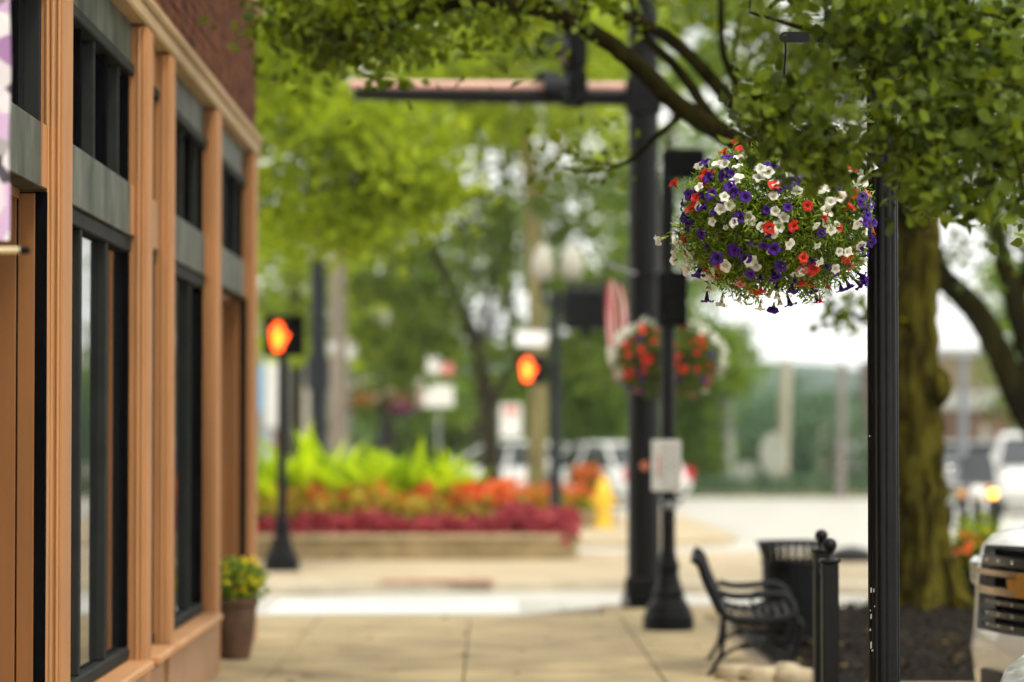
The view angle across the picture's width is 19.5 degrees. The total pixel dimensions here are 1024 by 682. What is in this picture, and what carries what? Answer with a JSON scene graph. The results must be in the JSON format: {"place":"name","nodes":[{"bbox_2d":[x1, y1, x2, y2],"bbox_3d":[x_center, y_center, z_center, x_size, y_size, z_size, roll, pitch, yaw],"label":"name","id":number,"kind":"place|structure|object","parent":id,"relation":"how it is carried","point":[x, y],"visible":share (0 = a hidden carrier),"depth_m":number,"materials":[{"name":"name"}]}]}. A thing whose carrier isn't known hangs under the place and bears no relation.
{"place":"outdoors","nodes":[
{"label":"outdoors","id":0,"kind":"place"},
{"bbox_2d":[210,605,857,681],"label":"sidewalk","id":1,"kind":"structure","parent":0,"point":[571,647],"depth_m":21.77,"materials":[{"name":"concrete"}]},
{"bbox_2d":[0,0,263,681],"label":"storefront building","id":2,"kind":"structure","parent":1,"relation":"on","point":[128,402],"depth_m":15.41,"materials":[{"name":"wood"}]},
{"bbox_2d":[0,0,29,253],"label":"wall banner","id":3,"kind":"object","parent":2,"relation":"attached to","point":[5,65],"depth_m":9.22,"materials":[{"name":"fabric"}]},
{"bbox_2d":[9,0,40,121],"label":"transom window","id":4,"kind":"structure","parent":2,"relation":"in","point":[25,15],"depth_m":12.42,"materials":[{"name":"black glass"}]},
{"bbox_2d":[70,208,130,681],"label":"display window","id":5,"kind":"structure","parent":2,"relation":"in","point":[100,253],"depth_m":14.51,"materials":[{"name":"black glass"}]},
{"bbox_2d":[73,29,128,181],"bbox_3d":[-2.018,-1.122,14.591,0.073,0.563,1.856,0,-2,0],"label":"transom window","id":6,"kind":"structure","parent":2,"relation":"in","point":[100,95],"depth_m":14.58,"materials":[{"name":"black glass"}]},
{"bbox_2d":[151,251,155,643],"bbox_3d":[-2.024,0.578,16.200,0.085,2.178,0.882,0,-2,0],"label":"display window","id":7,"kind":"structure","parent":2,"relation":"in","point":[154,253],"depth_m":16.60,"materials":[{"name":"black glass"}]},
{"bbox_2d":[153,101,154,198],"bbox_3d":[-2.035,-1.072,16.249,0.083,0.566,0.882,0,-2,0],"label":"transom window","id":8,"kind":"structure","parent":2,"relation":"in","point":[153,101],"depth_m":16.65,"materials":[{"name":"black glass"}]},
{"bbox_2d":[175,129,202,232],"bbox_3d":[-2.048,-1.001,18.643,0.073,0.563,1.749,0,-2,0],"label":"transom window","id":9,"kind":"structure","parent":2,"relation":"in","point":[188,158],"depth_m":18.64,"materials":[{"name":"black glass"}]},
{"bbox_2d":[174,263,203,629],"bbox_3d":[-2.039,0.636,18.174,0.085,2.178,2.592,0,-2,0],"label":"display window","id":10,"kind":"structure","parent":2,"relation":"in","point":[189,286],"depth_m":18.59,"materials":[{"name":"black glass"}]},
{"bbox_2d":[222,171,242,259],"bbox_3d":[-2.073,-0.903,21.928,0.073,0.563,1.416,0,-2,0],"label":"transom window","id":11,"kind":"structure","parent":2,"relation":"in","point":[232,195],"depth_m":22.15,"materials":[{"name":"black glass"}]},
{"bbox_2d":[220,554,272,659],"bbox_3d":[-1.929,1.851,20.838,0.515,0.730,0.463,0,-2,0],"label":"flower pot","id":12,"kind":"object","parent":1,"relation":"on","point":[239,602],"visible":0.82,"depth_m":20.73,"materials":[{"name":"ceramic"}]},
{"bbox_2d":[350,0,661,607],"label":"signal pole","id":13,"kind":"object","parent":1,"relation":"on","point":[572,87],"visible":0.68,"depth_m":26.94,"materials":[{"name":"black metal"}]},
{"bbox_2d":[605,279,626,386],"bbox_3d":[0.940,-0.072,26.843,0.199,0.970,0.097,0,-2,0],"label":"flag","id":14,"kind":"object","parent":13,"relation":"attached to","point":[610,307],"visible":0.6,"depth_m":26.85,"materials":[{"name":"fabric"}]},
{"bbox_2d":[606,306,728,400],"bbox_3d":[1.348,-0.040,25.872,1.063,1.124,1.020,0,-2,0],"label":"hanging basket","id":15,"kind":"object","parent":13,"relation":"hanging from","point":[646,362],"visible":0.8,"depth_m":25.70,"materials":[{"name":"plant"}]},
{"bbox_2d":[276,606,961,681],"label":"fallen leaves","id":16,"kind":"object","parent":1,"relation":"on","point":[645,643],"visible":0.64,"depth_m":21.50,"materials":[{"name":"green plant"}]},
{"bbox_2d":[643,149,704,630],"bbox_3d":[1.278,0.385,24.009,0.438,3.860,0.436,-2,-2,45],"label":"pedestrian signal","id":17,"kind":"object","parent":1,"relation":"on","point":[668,608],"visible":0.94,"depth_m":23.92,"materials":[{"name":"black paint"}]},
{"bbox_2d":[691,546,803,675],"bbox_3d":[1.594,1.813,20.125,0.775,0.809,1.422,0,-2,4],"label":"park bench","id":18,"kind":"object","parent":1,"relation":"on","point":[717,596],"visible":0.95,"depth_m":19.45,"materials":[{"name":"metal"}]},
{"bbox_2d":[714,662,813,681],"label":"stone edging","id":19,"kind":"object","parent":1,"relation":"on","point":[785,672],"visible":0.97,"depth_m":18.97,"materials":[{"name":"beige stone"}]},
{"bbox_2d":[811,529,840,681],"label":"bed railing","id":20,"kind":"object","parent":1,"relation":"on","point":[826,609],"visible":1,"depth_m":14.84,"materials":[{"name":"black metal"}]},
{"bbox_2d":[833,546,867,561],"bbox_3d":[4.136,2.589,36.371,0.630,0.190,0.630,0,-2,0],"label":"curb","id":21,"kind":"object","parent":20,"relation":"attached to","point":[851,554],"visible":0.66,"depth_m":36.13,"materials":[{"name":"black paint"}]},
{"bbox_2d":[779,5,899,681],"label":"lamp post","id":22,"kind":"object","parent":1,"relation":"on","point":[883,492],"visible":0.72,"depth_m":12.26,"materials":[{"name":"black metal"}]},
{"bbox_2d":[654,38,877,313],"bbox_3d":[1.093,-0.683,12.312,0.868,1.146,0.866,-1,-2,29],"label":"hanging basket","id":23,"kind":"object","parent":22,"relation":"hanging from","point":[769,238],"visible":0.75,"depth_m":12.08,"materials":[{"name":"plant"}]},
{"bbox_2d":[730,598,975,681],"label":"mulch bed","id":24,"kind":"object","parent":1,"relation":"on","point":[917,664],"visible":0.5,"depth_m":21.44,"materials":[{"name":"brown soil"}]},
{"bbox_2d":[197,0,974,611],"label":"street tree","id":25,"kind":"object","parent":24,"relation":"on","point":[355,34],"visible":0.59,"depth_m":19.25,"materials":[{"name":"green plant"}]},
{"bbox_2d":[755,539,836,646],"bbox_3d":[2.054,1.819,21.571,0.590,0.749,0.590,0,-2,0],"label":"litter bin","id":26,"kind":"object","parent":24,"relation":"on","point":[794,575],"visible":0.57,"depth_m":21.35,"materials":[{"name":"black metal"}]},
{"bbox_2d":[441,513,736,547],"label":"sidewalk","id":27,"kind":"structure","parent":0,"point":[689,532],"depth_m":45.58,"materials":[{"name":"beige concrete"}]},
{"bbox_2d":[306,72,336,521],"bbox_3d":[-3.059,-0.721,48.021,0.490,7.500,0.374,0,-2,0],"label":"signal post","id":28,"kind":"object","parent":27,"relation":"on","point":[318,373],"visible":0.54,"depth_m":47.89,"materials":[{"name":"black metal"}]},
{"bbox_2d":[329,58,346,461],"bbox_3d":[-3.028,-1.801,52.056,2.200,10.100,0.312,0,-2,0],"label":"utility pole","id":29,"kind":"object","parent":27,"relation":"on","point":[338,412],"visible":0.35,"depth_m":51.88,"materials":[{"name":"wood"}]},
{"bbox_2d":[346,339,356,454],"bbox_3d":[-2.937,1.643,53.964,0.260,3.369,0.098,0,-2,0],"label":"street lamp","id":30,"kind":"object","parent":27,"relation":"on","point":[351,352],"visible":0.64,"depth_m":53.96,"materials":[{"name":"grey metal"}]},
{"bbox_2d":[309,105,688,505],"bbox_3d":[-0.205,-0.551,55.240,6.831,7.664,10.806,0,-2,0],"label":"shade tree","id":31,"kind":"object","parent":27,"relation":"on","point":[468,328],"visible":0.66,"depth_m":53.77,"materials":[{"name":"green plant"}]},
{"bbox_2d":[371,0,699,498],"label":"shade tree","id":32,"kind":"object","parent":27,"relation":"on","point":[600,60],"visible":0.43,"depth_m":50.01,"materials":[{"name":"green plant"}]},
{"bbox_2d":[477,481,615,527],"bbox_3d":[0.536,2.693,49.947,2.400,0.831,1.485,0,-2,0],"label":"flower bed","id":33,"kind":"object","parent":27,"relation":"on","point":[576,499],"visible":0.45,"depth_m":49.60,"materials":[{"name":"orange plant"}]},
{"bbox_2d":[516,243,627,508],"bbox_3d":[0.929,0.727,44.782,1.660,4.413,0.704,-1,-2,30],"label":"street lamp","id":34,"kind":"object","parent":27,"relation":"on","point":[584,308],"visible":0.94,"depth_m":44.90,"materials":[{"name":"black metal"}]},
{"bbox_2d":[565,462,603,509],"bbox_3d":[1.226,2.573,50.441,0.730,1.060,0.736,0,-2,0],"label":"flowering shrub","id":35,"kind":"object","parent":27,"relation":"on","point":[588,476],"visible":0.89,"depth_m":50.28,"materials":[{"name":"plant"}]},
{"bbox_2d":[590,475,616,527],"bbox_3d":[1.501,2.631,48.932,0.430,0.855,0.382,0,-2,0],"label":"fire hydrant","id":36,"kind":"object","parent":27,"relation":"on","point":[603,501],"visible":1,"depth_m":48.86,"materials":[{"name":"yellow metal"}]},
{"bbox_2d":[257,498,1023,617],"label":"road","id":37,"kind":"structure","parent":0,"point":[749,522],"depth_m":51.12,"materials":[{"name":"grey asphalt"}]},
{"bbox_2d":[256,3,398,462],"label":"background tree","id":38,"kind":"object","parent":37,"relation":"on","point":[295,302],"visible":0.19,"depth_m":65.29,"materials":[{"name":"green plant"}]},
{"bbox_2d":[362,304,389,463],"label":"street lamp","id":39,"kind":"object","parent":37,"relation":"on","point":[381,420],"visible":0.24,"depth_m":65.90,"materials":[{"name":"grey paint"}]},
{"bbox_2d":[346,370,382,415],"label":"hanging basket","id":40,"kind":"object","parent":39,"relation":"hanging from","point":[355,384],"visible":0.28,"depth_m":65.74,"materials":[{"name":"green plant"}]},
{"bbox_2d":[383,376,423,416],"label":"hanging basket","id":41,"kind":"object","parent":39,"relation":"hanging from","point":[401,406],"visible":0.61,"depth_m":65.72,"materials":[{"name":"green plant"}]},
{"bbox_2d":[265,600,518,613],"bbox_3d":[-1.129,2.580,29.028,2.378,0.005,2.200,0,-2,0],"label":"crosswalk marking","id":42,"kind":"object","parent":37,"relation":"on","point":[389,607],"visible":1,"depth_m":28.81,"materials":[{"name":"paint"}]},
{"bbox_2d":[303,205,488,460],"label":"background tree","id":43,"kind":"object","parent":37,"relation":"on","point":[447,414],"visible":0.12,"depth_m":71.79,"materials":[{"name":"green plant"}]},
{"bbox_2d":[423,355,453,458],"bbox_3d":[-1.522,1.932,61.979,0.630,3.268,0.078,0,-2,0],"label":"street sign","id":44,"kind":"object","parent":37,"relation":"on","point":[438,396],"visible":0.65,"depth_m":61.97,"materials":[{"name":"white metal"}]},
{"bbox_2d":[452,441,567,492],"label":"parked car","id":45,"kind":"object","parent":37,"relation":"on","point":[519,458],"visible":0.12,"depth_m":69.11,"materials":[{"name":"white paint"}]},
{"bbox_2d":[500,404,520,498],"bbox_3d":[-0.028,2.488,63.972,0.460,2.275,0.084,0,-2,0],"label":"street sign","id":46,"kind":"object","parent":37,"relation":"on","point":[510,421],"visible":0.9,"depth_m":63.96,"materials":[{"name":"white metal"}]},
{"bbox_2d":[257,552,867,595],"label":"traffic island","id":47,"kind":"structure","parent":37,"relation":"on","point":[593,571],"depth_m":32.81,"materials":[{"name":"beige concrete"}]},
{"bbox_2d":[264,316,303,571],"bbox_3d":[-2.589,1.166,33.934,0.457,2.890,0.465,0,-2,0],"label":"pedestrian signal","id":48,"kind":"object","parent":47,"relation":"on","point":[283,337],"visible":1,"depth_m":33.87,"materials":[{"name":"black paint"}]},
{"bbox_2d":[255,2,528,292],"bbox_3d":[-2.449,-1.402,33.747,3.711,8.024,7.418,1,-2,-29],"label":"lime tree","id":49,"kind":"object","parent":47,"relation":"on","point":[392,146],"visible":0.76,"depth_m":32.58,"materials":[{"name":"green plant"}]},
{"bbox_2d":[257,419,582,559],"bbox_3d":[-4.402,1.815,38.171,10.608,1.844,3.499,0,-2,0],"label":"raised flower bed","id":50,"kind":"object","parent":47,"relation":"on","point":[368,507],"visible":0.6,"depth_m":37.17,"materials":[{"name":"green plant"}]},
{"bbox_2d":[546,441,693,506],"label":"parked car","id":51,"kind":"object","parent":37,"relation":"on","point":[610,458],"visible":0.29,"depth_m":66.61,"materials":[{"name":"white paint"}]},
{"bbox_2d":[572,0,786,343],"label":"background tree","id":52,"kind":"object","parent":37,"relation":"on","point":[668,141],"visible":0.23,"depth_m":71.55,"materials":[{"name":"green plant"}]},
{"bbox_2d":[836,362,845,498],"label":"utility pole","id":53,"kind":"object","parent":37,"relation":"on","point":[841,462],"visible":1,"depth_m":73.95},
{"bbox_2d":[717,0,1023,255],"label":"linden tree","id":54,"kind":"object","parent":37,"relation":"on","point":[943,64],"visible":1,"depth_m":9.90,"materials":[{"name":"green plant"}]},
{"bbox_2d":[840,0,1023,434],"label":"street tree","id":55,"kind":"object","parent":37,"relation":"on","point":[966,300],"visible":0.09,"depth_m":30.95,"materials":[{"name":"plant"}]},
{"bbox_2d":[957,355,966,526],"bbox_3d":[7.842,1.751,52.031,0.168,3.000,0.168,-2,-2,45],"label":"street pole","id":56,"kind":"object","parent":37,"relation":"on","point":[962,450],"visible":0.6,"depth_m":51.99,"materials":[{"name":"grey metal"}]},
{"bbox_2d":[944,453,1007,531],"bbox_3d":[5.859,2.135,37.990,0.829,1.427,2.176,0,-2,3],"label":"motorcycle","id":57,"kind":"object","parent":37,"relation":"on","point":[976,468],"visible":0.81,"depth_m":37.56,"materials":[{"name":"metal"}]},
{"bbox_2d":[943,441,1010,504],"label":"oncoming car","id":58,"kind":"object","parent":37,"relation":"on","point":[986,448],"visible":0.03,"depth_m":69.63,"materials":[{"name":"grey paint"}]},
{"bbox_2d":[970,523,1023,681],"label":"parked suv","id":59,"kind":"object","parent":37,"relation":"on","point":[997,580],"visible":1,"depth_m":15.74,"materials":[{"name":"white paint"}]},
{"bbox_2d":[971,253,1023,503],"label":"background tree","id":60,"kind":"object","parent":37,"relation":"on","point":[1002,320],"visible":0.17,"depth_m":69.79,"materials":[{"name":"green plant"}]},
{"bbox_2d":[989,432,1023,514],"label":"oncoming car","id":61,"kind":"object","parent":37,"relation":"on","point":[1008,453],"visible":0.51,"depth_m":60.86,"materials":[{"name":"white paint"}]},
{"bbox_2d":[1000,655,1023,681],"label":"parked sedan","id":62,"kind":"object","parent":37,"relation":"on","point":[1013,671],"visible":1,"depth_m":13.29,"materials":[{"name":"silver metal"}]},
{"bbox_2d":[257,0,1023,368],"label":"sky","id":63,"kind":"structure","parent":0,"point":[792,340],"materials":[{"name":"white"}]},
{"bbox_2d":[450,347,859,413],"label":"hills","id":64,"kind":"structure","parent":0,"point":[827,376],"depth_m":500.57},
{"bbox_2d":[685,469,867,493],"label":"verge grass","id":65,"kind":"structure","parent":0,"point":[820,485],"depth_m":77.64,"materials":[{"name":"green plant"}]},
{"bbox_2d":[620,479,988,497],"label":"grass verge","id":66,"kind":"object","parent":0,"point":[856,494],"depth_m":75.74,"materials":[{"name":"green plant"}]},
{"bbox_2d":[257,294,327,466],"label":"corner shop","id":67,"kind":"structure","parent":66,"relation":"on","point":[267,399],"depth_m":79.90,"materials":[{"name":"brick"}]},
{"bbox_2d":[263,430,272,459],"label":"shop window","id":68,"kind":"structure","parent":67,"relation":"in","point":[268,434],"depth_m":79.86,"materials":[{"name":"clear glass"}]},
{"bbox_2d":[328,366,568,467],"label":"background tree","id":69,"kind":"object","parent":66,"relation":"on","point":[450,437],"visible":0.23,"depth_m":94.99,"materials":[{"name":"green plant"}]},
{"bbox_2d":[393,167,613,455],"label":"background tree","id":70,"kind":"object","parent":66,"relation":"on","point":[492,332],"visible":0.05,"depth_m":81.92,"materials":[{"name":"green plant"}]},
{"bbox_2d":[347,0,664,440],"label":"background tree","id":71,"kind":"object","parent":66,"relation":"on","point":[510,301],"visible":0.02,"depth_m":87.93,"materials":[{"name":"green plant"}]},
{"bbox_2d":[459,251,660,451],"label":"background tree","id":72,"kind":"object","parent":66,"relation":"on","point":[590,416],"visible":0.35,"depth_m":76.53,"materials":[{"name":"green plant"}]},
{"bbox_2d":[660,235,776,488],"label":"background tree","id":73,"kind":"object","parent":66,"relation":"on","point":[735,380],"visible":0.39,"depth_m":82.39,"materials":[{"name":"green plant"}]},
{"bbox_2d":[719,391,734,486],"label":"utility pole","id":74,"kind":"object","parent":66,"relation":"on","point":[724,425],"visible":0.4,"depth_m":83.85,"materials":[{"name":"wood"}]},
{"bbox_2d":[736,462,758,491],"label":"street sign","id":75,"kind":"object","parent":66,"relation":"on","point":[745,468],"visible":0.74,"depth_m":78.94,"materials":[{"name":"white metal"}]},
{"bbox_2d":[660,370,867,485],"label":"roadside shrubbery","id":76,"kind":"object","parent":66,"relation":"on","point":[806,457],"visible":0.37,"depth_m":88.83,"materials":[{"name":"green plant"}]},
{"bbox_2d":[760,432,784,491],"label":"street sign","id":77,"kind":"object","parent":66,"relation":"on","point":[772,453],"visible":0.9,"depth_m":77.96,"materials":[{"name":"white metal"}]},
{"bbox_2d":[774,359,791,487],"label":"utility pole","id":78,"kind":"object","parent":66,"relation":"on","point":[783,425],"visible":0.66,"depth_m":81.91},
{"bbox_2d":[762,439,867,480],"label":"grey shed","id":79,"kind":"structure","parent":66,"relation":"on","point":[857,469],"depth_m":94.97,"materials":[{"name":"grey"}]},
{"bbox_2d":[825,452,836,475],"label":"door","id":80,"kind":"structure","parent":79,"relation":"in","point":[827,462],"depth_m":94.98,"materials":[{"name":"grey"}]},
{"bbox_2d":[851,455,867,478],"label":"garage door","id":81,"kind":"structure","parent":79,"relation":"in","point":[864,472],"depth_m":94.98,"materials":[{"name":"grey"}]},
{"bbox_2d":[815,416,824,483],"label":"utility pole","id":82,"kind":"object","parent":66,"relation":"on","point":[821,454],"visible":0.13,"depth_m":91.91,"materials":[{"name":"grey"}]},
{"bbox_2d":[860,348,1015,441],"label":"brick shop","id":83,"kind":"structure","parent":66,"relation":"on","point":[979,428],"depth_m":90.05},
{"bbox_2d":[972,421,1001,441],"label":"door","id":84,"kind":"structure","parent":83,"relation":"in","point":[995,428],"depth_m":90.04,"materials":[{"name":"beige"}]},
{"bbox_2d":[949,508,1000,597],"bbox_3d":[4.042,1.909,25.864,0.606,0.925,0.610,1,-2,-18],"label":"urn planter","id":85,"kind":"object","parent":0,"point":[967,544],"visible":0.49,"depth_m":25.78,"materials":[{"name":"plant"}]},
{"label":"ground","id":86,"kind":"structure","parent":0,"visible":0},
{"bbox_2d":[328,379,1019,461],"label":"treeline","id":87,"kind":"object","parent":86,"relation":"on","point":[853,397],"depth_m":155.41,"materials":[{"name":"green plant"}]}
]}

